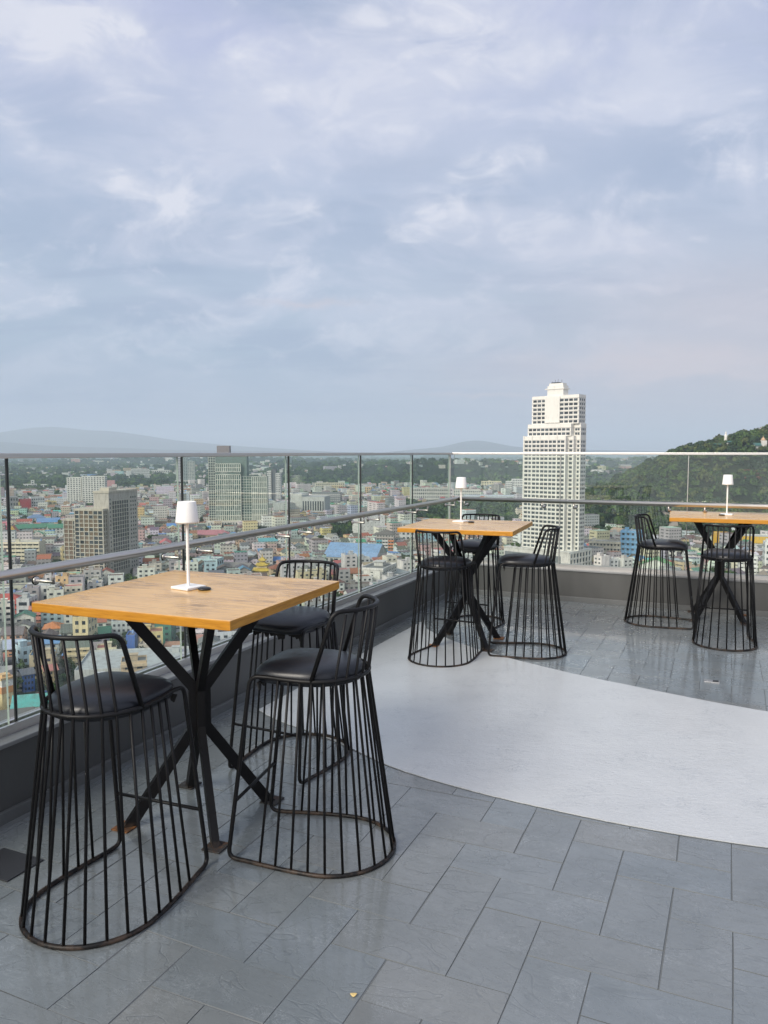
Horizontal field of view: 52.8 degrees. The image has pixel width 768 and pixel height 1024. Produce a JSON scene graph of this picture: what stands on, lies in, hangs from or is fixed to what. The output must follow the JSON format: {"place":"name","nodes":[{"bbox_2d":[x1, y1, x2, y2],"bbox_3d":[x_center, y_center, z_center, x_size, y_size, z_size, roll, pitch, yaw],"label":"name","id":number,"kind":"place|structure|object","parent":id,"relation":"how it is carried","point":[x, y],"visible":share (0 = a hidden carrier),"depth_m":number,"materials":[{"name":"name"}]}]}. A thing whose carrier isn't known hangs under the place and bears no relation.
{"place":"outdoors","nodes":[
{"label":"outdoors","id":0,"kind":"place"},
{"bbox_2d":[0,427,327,451],"bbox_3d":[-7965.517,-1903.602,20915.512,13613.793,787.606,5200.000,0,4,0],"label":"mountain range","id":1,"kind":"structure","parent":0,"point":[57,436],"depth_m":20080.84,"materials":[{"name":"grey"}]},
{"bbox_2d":[0,442,373,457],"bbox_3d":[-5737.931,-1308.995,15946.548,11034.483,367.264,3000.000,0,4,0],"label":"foothills","id":2,"kind":"structure","parent":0,"point":[7,447],"depth_m":15526.69,"materials":[{"name":"grey"}]},
{"bbox_2d":[4,457,649,479],"bbox_3d":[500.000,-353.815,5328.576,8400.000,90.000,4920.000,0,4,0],"label":"hills","id":3,"kind":"structure","parent":0,"point":[436,471],"depth_m":3137.28,"materials":[{"name":"green plant"}]},
{"bbox_2d":[4,457,758,694],"bbox_3d":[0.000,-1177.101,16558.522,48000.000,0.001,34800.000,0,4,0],"label":"land","id":4,"kind":"structure","parent":0,"point":[61,670],"depth_m":457.55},
{"bbox_2d":[0,672,12,709],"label":"building","id":5,"kind":"structure","parent":4,"relation":"on","point":[3,698],"depth_m":291.63,"materials":[{"name":"white paint"}]},
{"bbox_2d":[0,598,14,625],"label":"shophouse","id":6,"kind":"structure","parent":4,"relation":"on","point":[7,611],"depth_m":432.53,"materials":[{"name":"white paint"}]},
{"bbox_2d":[2,638,23,656],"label":"house","id":7,"kind":"structure","parent":4,"relation":"on","point":[9,648],"depth_m":385.86,"materials":[{"name":"white"}]},
{"bbox_2d":[0,626,27,639],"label":"house","id":8,"kind":"structure","parent":4,"relation":"on","point":[20,632],"depth_m":411.13,"materials":[{"name":"grey"}]},
{"bbox_2d":[0,706,34,720],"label":"shophouse row","id":9,"kind":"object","parent":4,"relation":"on","point":[3,714],"visible":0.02,"depth_m":269.77,"materials":[{"name":"grey concrete"}]},
{"bbox_2d":[0,539,45,561],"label":"school building","id":10,"kind":"structure","parent":4,"relation":"on","point":[19,546],"depth_m":717.07,"materials":[{"name":"beige concrete"}]},
{"bbox_2d":[15,639,31,664],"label":"house","id":11,"kind":"structure","parent":4,"relation":"on","point":[23,648],"depth_m":371.08,"materials":[{"name":"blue paint"}]},
{"bbox_2d":[10,619,36,637],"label":"house","id":12,"kind":"structure","parent":4,"relation":"on","point":[28,624],"depth_m":425.31,"materials":[{"name":"grey"}]},
{"bbox_2d":[14,609,36,622],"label":"shophouse","id":13,"kind":"structure","parent":4,"relation":"on","point":[26,615],"depth_m":434.75,"materials":[{"name":"white paint"}]},
{"bbox_2d":[17,667,35,692],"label":"shophouse","id":14,"kind":"structure","parent":4,"relation":"on","point":[28,677],"depth_m":329.06,"materials":[{"name":"blue paint"}]},
{"bbox_2d":[16,592,36,613],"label":"apartment block","id":15,"kind":"structure","parent":4,"relation":"on","point":[24,601],"depth_m":461.15,"materials":[{"name":"white paint"}]},
{"bbox_2d":[10,496,44,508],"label":"shop block","id":16,"kind":"structure","parent":4,"relation":"on","point":[29,502],"depth_m":1332.47,"materials":[{"name":"white concrete"}]},
{"bbox_2d":[10,693,47,708],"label":"shophouse row","id":17,"kind":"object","parent":4,"relation":"on","point":[28,700],"visible":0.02,"depth_m":284.82,"materials":[{"name":"teal paint"}]},
{"bbox_2d":[22,584,40,600],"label":"shophouse","id":18,"kind":"structure","parent":4,"relation":"on","point":[33,589],"depth_m":502.04,"materials":[{"name":"grey paint"}]},
{"bbox_2d":[15,523,53,530],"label":"roof","id":19,"kind":"structure","parent":4,"relation":"on","point":[21,527],"depth_m":953.39,"materials":[{"name":"green metal"}]},
{"bbox_2d":[29,647,57,678],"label":"shophouse","id":20,"kind":"structure","parent":4,"relation":"on","point":[48,657],"depth_m":349.17,"materials":[{"name":"beige paint"}]},
{"bbox_2d":[28,582,59,599],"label":"apartment block","id":21,"kind":"structure","parent":4,"relation":"on","point":[44,586],"depth_m":528.24,"materials":[{"name":"white paint"}]},
{"bbox_2d":[41,612,63,626],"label":"shophouse","id":22,"kind":"structure","parent":4,"relation":"on","point":[46,618],"depth_m":452.11,"materials":[{"name":"paint"}]},
{"bbox_2d":[42,621,63,634],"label":"house","id":23,"kind":"structure","parent":4,"relation":"on","point":[54,625],"depth_m":430.73,"materials":[{"name":"orange tile"}]},
{"bbox_2d":[44,639,61,653],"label":"house","id":24,"kind":"structure","parent":4,"relation":"on","point":[57,644],"depth_m":390.40,"materials":[{"name":"blue"}]},
{"bbox_2d":[46,586,63,598],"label":"shophouse","id":25,"kind":"structure","parent":4,"relation":"on","point":[52,591],"depth_m":493.57,"materials":[{"name":"white paint"}]},
{"bbox_2d":[55,572,75,586],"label":"apartment block","id":26,"kind":"structure","parent":4,"relation":"on","point":[62,579],"depth_m":542.41,"materials":[{"name":"beige paint"}]},
{"bbox_2d":[60,624,72,635],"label":"house","id":27,"kind":"structure","parent":4,"relation":"on","point":[66,629],"depth_m":416.61,"materials":[{"name":"grey"}]},
{"bbox_2d":[64,583,82,591],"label":"shophouse","id":28,"kind":"structure","parent":4,"relation":"on","point":[72,587],"depth_m":508.68,"materials":[{"name":"beige paint"}]},
{"bbox_2d":[68,574,84,590],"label":"shophouse","id":29,"kind":"structure","parent":4,"relation":"on","point":[76,579],"depth_m":523.92,"materials":[{"name":"grey concrete"}]},
{"bbox_2d":[65,640,89,665],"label":"shophouse","id":30,"kind":"structure","parent":4,"relation":"on","point":[84,647],"depth_m":368.10,"materials":[{"name":"beige paint"}]},
{"bbox_2d":[72,616,97,635],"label":"apartment block","id":31,"kind":"structure","parent":4,"relation":"on","point":[84,625],"depth_m":394.25,"materials":[{"name":"beige paint"}]},
{"bbox_2d":[67,476,106,503],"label":"apartment tower","id":32,"kind":"structure","parent":4,"relation":"on","point":[83,488],"depth_m":1443.84,"materials":[{"name":"white concrete"}]},
{"bbox_2d":[83,566,102,588],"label":"shophouse","id":33,"kind":"structure","parent":4,"relation":"on","point":[90,571],"depth_m":578.70,"materials":[{"name":"grey concrete"}]},
{"bbox_2d":[87,579,102,589],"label":"shophouse","id":34,"kind":"structure","parent":4,"relation":"on","point":[94,583],"depth_m":538.78,"materials":[{"name":"grey concrete"}]},
{"bbox_2d":[63,487,138,575],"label":"apartment tower","id":35,"kind":"structure","parent":4,"relation":"on","point":[107,523],"depth_m":615.00,"materials":[{"name":"beige concrete"}]},
{"bbox_2d":[73,511,102,558],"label":"windows","id":36,"kind":"structure","parent":35,"relation":"in","point":[76,512],"depth_m":607.52,"materials":[{"name":"grey glass"}]},
{"bbox_2d":[108,573,123,584],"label":"shophouse","id":37,"kind":"structure","parent":4,"relation":"on","point":[115,577],"depth_m":531.29,"materials":[{"name":"white concrete"}]},
{"bbox_2d":[111,619,132,638],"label":"shop block","id":38,"kind":"structure","parent":4,"relation":"on","point":[119,627],"depth_m":421.61,"materials":[{"name":"white paint"}]},
{"bbox_2d":[74,645,188,679],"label":"warehouse","id":39,"kind":"structure","parent":4,"relation":"on","point":[116,655],"depth_m":352.54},
{"bbox_2d":[126,630,137,648],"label":"house","id":40,"kind":"structure","parent":4,"relation":"on","point":[131,638],"depth_m":398.19,"materials":[{"name":"blue"}]},
{"bbox_2d":[120,652,146,671],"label":"shophouse","id":41,"kind":"structure","parent":4,"relation":"on","point":[139,662],"depth_m":325.86,"materials":[{"name":"beige paint"}]},
{"bbox_2d":[126,469,149,477],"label":"office block","id":42,"kind":"structure","parent":4,"relation":"on","point":[145,473],"depth_m":3080.77,"materials":[{"name":"white concrete"}]},
{"bbox_2d":[137,564,154,578],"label":"shophouse","id":43,"kind":"structure","parent":4,"relation":"on","point":[144,570],"depth_m":566.88,"materials":[{"name":"white concrete"}]},
{"bbox_2d":[140,624,162,643],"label":"shophouse","id":44,"kind":"structure","parent":4,"relation":"on","point":[157,632],"depth_m":394.33,"materials":[{"name":"beige paint"}]},
{"bbox_2d":[155,624,175,642],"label":"apartment block","id":45,"kind":"structure","parent":4,"relation":"on","point":[169,632],"depth_m":412.59,"materials":[{"name":"green paint"}]},
{"bbox_2d":[175,457,196,483],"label":"apartment tower","id":46,"kind":"structure","parent":4,"relation":"on","point":[188,470],"depth_m":2462.10,"materials":[{"name":"white concrete"}]},
{"bbox_2d":[189,530,230,538],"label":"market hall","id":47,"kind":"structure","parent":4,"relation":"on","point":[204,533],"depth_m":898.00,"materials":[{"name":"pink metal"}]},
{"bbox_2d":[196,556,223,566],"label":"house","id":48,"kind":"structure","parent":4,"relation":"on","point":[219,561],"depth_m":656.07,"materials":[{"name":"teal concrete"}]},
{"bbox_2d":[204,560,215,571],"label":"shophouse","id":49,"kind":"structure","parent":4,"relation":"on","point":[209,564],"depth_m":596.66,"materials":[{"name":"paint"}]},
{"bbox_2d":[214,628,237,639],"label":"shophouse row","id":50,"kind":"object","parent":4,"relation":"on","point":[222,634],"visible":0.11,"depth_m":407.11,"materials":[{"name":"white"}]},
{"bbox_2d":[206,446,268,525],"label":"glass tower","id":51,"kind":"structure","parent":4,"relation":"on","point":[237,493],"depth_m":1025.20,"materials":[{"name":"green glass"}]},
{"bbox_2d":[208,458,258,525],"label":"windows","id":52,"kind":"structure","parent":51,"relation":"in","point":[209,458],"depth_m":1024.38,"materials":[{"name":"grey glass"}]},
{"bbox_2d":[251,554,269,575],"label":"pagoda","id":53,"kind":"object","parent":4,"relation":"on","point":[262,566],"visible":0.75,"depth_m":639.07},
{"bbox_2d":[267,469,281,500],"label":"apartment tower","id":54,"kind":"structure","parent":4,"relation":"on","point":[274,485],"depth_m":1476.07,"materials":[{"name":"white concrete"}]},
{"bbox_2d":[280,563,309,576],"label":"shophouse row","id":55,"kind":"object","parent":4,"relation":"on","point":[283,570],"visible":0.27,"depth_m":608.15,"materials":[{"name":"white concrete"}]},
{"bbox_2d":[273,492,329,511],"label":"office block","id":56,"kind":"structure","parent":4,"relation":"on","point":[304,501],"depth_m":1228.46,"materials":[{"name":"white concrete"}]},
{"bbox_2d":[295,567,325,579],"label":"shophouse row","id":57,"kind":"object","parent":4,"relation":"on","point":[307,573],"visible":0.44,"depth_m":571.92,"materials":[{"name":"beige concrete"}]},
{"bbox_2d":[312,491,341,503],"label":"office block","id":58,"kind":"structure","parent":4,"relation":"on","point":[336,497],"depth_m":1475.93,"materials":[{"name":"grey concrete"}]},
{"bbox_2d":[0,456,654,532],"bbox_3d":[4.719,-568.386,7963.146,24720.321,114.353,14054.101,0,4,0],"label":"plain woods","id":59,"kind":"object","parent":4,"relation":"on","point":[37,476],"visible":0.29,"depth_m":3024.09,"materials":[{"name":"green plant"}]},
{"bbox_2d":[338,567,349,581],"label":"shophouse","id":60,"kind":"structure","parent":4,"relation":"on","point":[344,574],"depth_m":580.32,"materials":[{"name":"grey concrete"}]},
{"bbox_2d":[341,550,356,567],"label":"shophouse","id":61,"kind":"structure","parent":4,"relation":"on","point":[349,559],"depth_m":640.24,"materials":[{"name":"white concrete"}]},
{"bbox_2d":[324,542,386,560],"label":"market hall","id":62,"kind":"structure","parent":4,"relation":"on","point":[335,550],"depth_m":711.20,"materials":[{"name":"blue metal"}]},
{"bbox_2d":[344,580,370,589],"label":"shophouse row","id":63,"kind":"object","parent":4,"relation":"on","point":[352,584],"visible":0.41,"depth_m":555.51,"materials":[{"name":"grey"}]},
{"bbox_2d":[352,514,384,533],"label":"office block","id":64,"kind":"structure","parent":4,"relation":"on","point":[368,526],"depth_m":900.20,"materials":[{"name":"white concrete"}]},
{"bbox_2d":[362,560,396,581],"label":"apartment block","id":65,"kind":"structure","parent":4,"relation":"on","point":[376,569],"depth_m":587.35,"materials":[{"name":"white concrete"}]},
{"bbox_2d":[0,456,767,571],"bbox_3d":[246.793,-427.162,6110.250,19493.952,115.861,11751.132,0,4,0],"label":"town","id":66,"kind":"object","parent":4,"relation":"on","point":[153,512],"visible":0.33,"depth_m":945.16,"materials":[{"name":"paint"}]},
{"bbox_2d":[375,530,395,550],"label":"apartment block","id":67,"kind":"structure","parent":4,"relation":"on","point":[386,538],"depth_m":776.36,"materials":[{"name":"white concrete"}]},
{"bbox_2d":[397,557,414,570],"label":"shophouse","id":68,"kind":"structure","parent":4,"relation":"on","point":[403,564],"depth_m":627.36,"materials":[{"name":"white paint"}]},
{"bbox_2d":[411,487,452,500],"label":"office block","id":69,"kind":"structure","parent":4,"relation":"on","point":[428,494],"depth_m":1570.62,"materials":[{"name":"white concrete"}]},
{"bbox_2d":[453,489,479,496],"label":"office block","id":70,"kind":"structure","parent":4,"relation":"on","point":[468,491],"depth_m":1678.12,"materials":[{"name":"white concrete"}]},
{"bbox_2d":[505,479,522,490],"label":"apartment block","id":71,"kind":"structure","parent":4,"relation":"on","point":[512,483],"depth_m":1894.34,"materials":[{"name":"white concrete"}]},
{"bbox_2d":[503,380,591,564],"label":"tower block","id":72,"kind":"structure","parent":4,"relation":"on","point":[558,425],"depth_m":638.00,"materials":[{"name":"white paint"}]},
{"bbox_2d":[523,428,589,564],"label":"windows","id":73,"kind":"structure","parent":72,"relation":"in","point":[563,429],"depth_m":641.35,"materials":[{"name":"grey glass"}]},
{"bbox_2d":[594,552,609,565],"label":"shophouse","id":74,"kind":"structure","parent":4,"relation":"on","point":[600,559],"depth_m":632.22,"materials":[{"name":"white concrete"}]},
{"bbox_2d":[588,538,620,553],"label":"apartment block","id":75,"kind":"structure","parent":4,"relation":"on","point":[610,545],"depth_m":723.02,"materials":[{"name":"grey concrete"}]},
{"bbox_2d":[616,555,632,566],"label":"shophouse","id":76,"kind":"structure","parent":4,"relation":"on","point":[624,561],"depth_m":642.72,"materials":[{"name":"white concrete"}]},
{"bbox_2d":[620,527,642,556],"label":"apartment block","id":77,"kind":"structure","parent":4,"relation":"on","point":[628,538],"depth_m":716.73,"materials":[{"name":"blue concrete"}]},
{"bbox_2d":[640,556,673,568],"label":"warehouse","id":78,"kind":"structure","parent":4,"relation":"on","point":[658,562],"depth_m":611.22,"materials":[{"name":"white concrete"}]},
{"bbox_2d":[742,534,767,545],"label":"shop block","id":79,"kind":"structure","parent":4,"relation":"on","point":[759,539],"depth_m":792.92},
{"bbox_2d":[762,538,767,565],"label":"apartment block","id":80,"kind":"structure","parent":4,"relation":"on","point":[765,554],"depth_m":643.62,"materials":[{"name":"white paint"}]},
{"bbox_2d":[0,593,767,1023],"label":"terrace floor","id":81,"kind":"structure","parent":0,"point":[464,907],"depth_m":2.75,"materials":[{"name":"grey tile"}]},
{"bbox_2d":[0,848,43,881],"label":"drain cover","id":82,"kind":"object","parent":81,"relation":"on","point":[12,864],"visible":0.98,"depth_m":3.01,"materials":[{"name":"grey metal"}]},
{"bbox_2d":[19,625,208,950],"bbox_3d":[-0.990,0.884,2.753,0.506,1.014,0.627,2,5,21],"label":"bar stool","id":83,"kind":"object","parent":81,"relation":"on","point":[110,696],"visible":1,"depth_m":2.60,"materials":[{"name":"black metal"}]},
{"bbox_2d":[32,570,338,853],"bbox_3d":[-0.810,0.841,3.395,0.928,1.000,0.928,2,5,21],"label":"bar table","id":84,"kind":"object","parent":81,"relation":"on","point":[244,604],"visible":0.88,"depth_m":3.30,"materials":[{"name":"brown wood"}]},
{"bbox_2d":[171,501,205,590],"bbox_3d":[-0.865,0.145,3.406,0.108,0.385,0.108,3,5,34],"label":"table lamp","id":85,"kind":"object","parent":84,"relation":"on","point":[187,513],"visible":0.96,"depth_m":3.37,"materials":[{"name":"white metal"}]},
{"bbox_2d":[0,567,456,825],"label":"parapet wall","id":86,"kind":"structure","parent":81,"relation":"on","point":[395,595],"depth_m":4.33,"materials":[{"name":"paint"}]},
{"bbox_2d":[0,453,458,723],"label":"glass railing","id":87,"kind":"object","parent":86,"relation":"on","point":[11,574],"visible":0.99,"depth_m":4.46,"materials":[{"name":"grey"}]},
{"bbox_2d":[228,560,349,783],"bbox_3d":[-0.459,0.784,4.045,0.506,1.014,0.627,2,5,26],"label":"bar stool","id":88,"kind":"object","parent":81,"relation":"on","point":[299,622],"visible":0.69,"depth_m":3.98,"materials":[{"name":"black metal"}]},
{"bbox_2d":[227,594,395,878],"bbox_3d":[-0.261,0.855,3.131,0.627,1.014,0.506,1,5,15],"label":"bar stool","id":89,"kind":"object","parent":81,"relation":"on","point":[321,667],"visible":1,"depth_m":3.00,"materials":[{"name":"black metal"}]},
{"bbox_2d":[0,593,763,830],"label":"floor gutter","id":90,"kind":"object","parent":81,"relation":"on","point":[22,817],"visible":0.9,"depth_m":4.27,"materials":[{"name":"grey metal"}]},
{"bbox_2d":[397,518,532,652],"bbox_3d":[0.700,0.601,6.496,0.928,1.000,0.928,2,5,20],"label":"bar table","id":91,"kind":"object","parent":81,"relation":"on","point":[491,531],"visible":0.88,"depth_m":6.40,"materials":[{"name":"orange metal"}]},
{"bbox_2d":[452,477,468,521],"bbox_3d":[0.665,-0.107,6.672,0.108,0.385,0.108,3,5,36],"label":"table lamp","id":92,"kind":"object","parent":91,"relation":"on","point":[461,483],"visible":0.98,"depth_m":6.63,"materials":[{"name":"white metal"}]},
{"bbox_2d":[443,513,504,630],"bbox_3d":[0.866,0.537,7.236,0.506,1.014,0.627,2,5,24],"label":"bar stool","id":93,"kind":"object","parent":81,"relation":"on","point":[471,545],"visible":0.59,"depth_m":7.17,"materials":[{"name":"black metal"}]},
{"bbox_2d":[260,629,765,847],"bbox_3d":[1.486,1.246,4.633,5.143,0.001,2.912,4,6,39],"label":"floor joint","id":94,"kind":"object","parent":81,"relation":"on","point":[554,810],"visible":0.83,"depth_m":3.43,"materials":[{"name":"grey tile"}]},
{"bbox_2d":[259,620,767,847],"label":"painted floor","id":95,"kind":"structure","parent":81,"relation":"on","point":[510,729],"depth_m":4.31,"materials":[{"name":"white paint"}]},
{"bbox_2d":[408,529,482,667],"bbox_3d":[0.463,0.632,6.014,0.506,1.014,0.627,2,5,27],"label":"bar stool","id":96,"kind":"object","parent":95,"relation":"on","point":[433,563],"visible":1,"depth_m":5.87,"materials":[{"name":"black metal"}]},
{"bbox_2d":[487,525,566,659],"bbox_3d":[1.154,0.618,6.194,0.627,1.014,0.506,1,4,9],"label":"bar stool","id":97,"kind":"object","parent":81,"relation":"on","point":[527,561],"visible":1,"depth_m":6.06,"materials":[{"name":"black metal"}]},
{"bbox_2d":[456,558,767,616],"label":"parapet wall","id":98,"kind":"structure","parent":81,"relation":"on","point":[598,584],"depth_m":8.14,"materials":[{"name":"paint"}]},
{"bbox_2d":[452,453,767,570],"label":"glass railing","id":99,"kind":"object","parent":98,"relation":"on","point":[687,504],"visible":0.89,"depth_m":8.09,"materials":[{"name":"grey"}]},
{"bbox_2d":[624,514,693,629],"bbox_3d":[2.587,0.536,7.248,0.627,1.014,0.506,2,5,22],"label":"bar stool","id":100,"kind":"object","parent":81,"relation":"on","point":[665,545],"visible":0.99,"depth_m":7.18,"materials":[{"name":"black metal"}]},
{"bbox_2d":[669,511,767,625],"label":"bar table","id":101,"kind":"object","parent":81,"relation":"on","point":[697,518],"visible":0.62,"depth_m":7.31,"materials":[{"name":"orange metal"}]},
{"bbox_2d":[721,475,733,514],"bbox_3d":[3.290,-0.164,7.409,0.108,0.385,0.108,3,5,30],"label":"table lamp","id":102,"kind":"object","parent":101,"relation":"on","point":[727,480],"visible":0.99,"depth_m":7.37,"materials":[{"name":"white metal"}]},
{"bbox_2d":[692,524,757,651],"bbox_3d":[2.865,0.596,6.481,0.506,1.014,0.627,2,5,20],"label":"bar stool","id":103,"kind":"object","parent":81,"relation":"on","point":[722,555],"visible":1,"depth_m":6.32,"materials":[{"name":"black metal"}]},
{"bbox_2d":[0,0,767,452],"label":"sky","id":104,"kind":"structure","parent":0,"point":[375,226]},
{"bbox_2d":[374,441,666,456],"bbox_3d":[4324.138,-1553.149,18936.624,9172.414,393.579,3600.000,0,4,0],"label":"hill","id":105,"kind":"structure","parent":0,"point":[476,447],"depth_m":18185.40,"materials":[{"name":"grey"}]},
{"bbox_2d":[586,441,767,536],"bbox_3d":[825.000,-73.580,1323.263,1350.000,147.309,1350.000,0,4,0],"label":"hill","id":106,"kind":"structure","parent":0,"point":[748,498],"depth_m":1020.45,"materials":[{"name":"green plant"}]},
{"bbox_2d":[585,424,767,535],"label":"hill forest","id":107,"kind":"object","parent":106,"relation":"on","point":[628,484],"visible":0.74,"depth_m":1034.60,"materials":[{"name":"green plant"}]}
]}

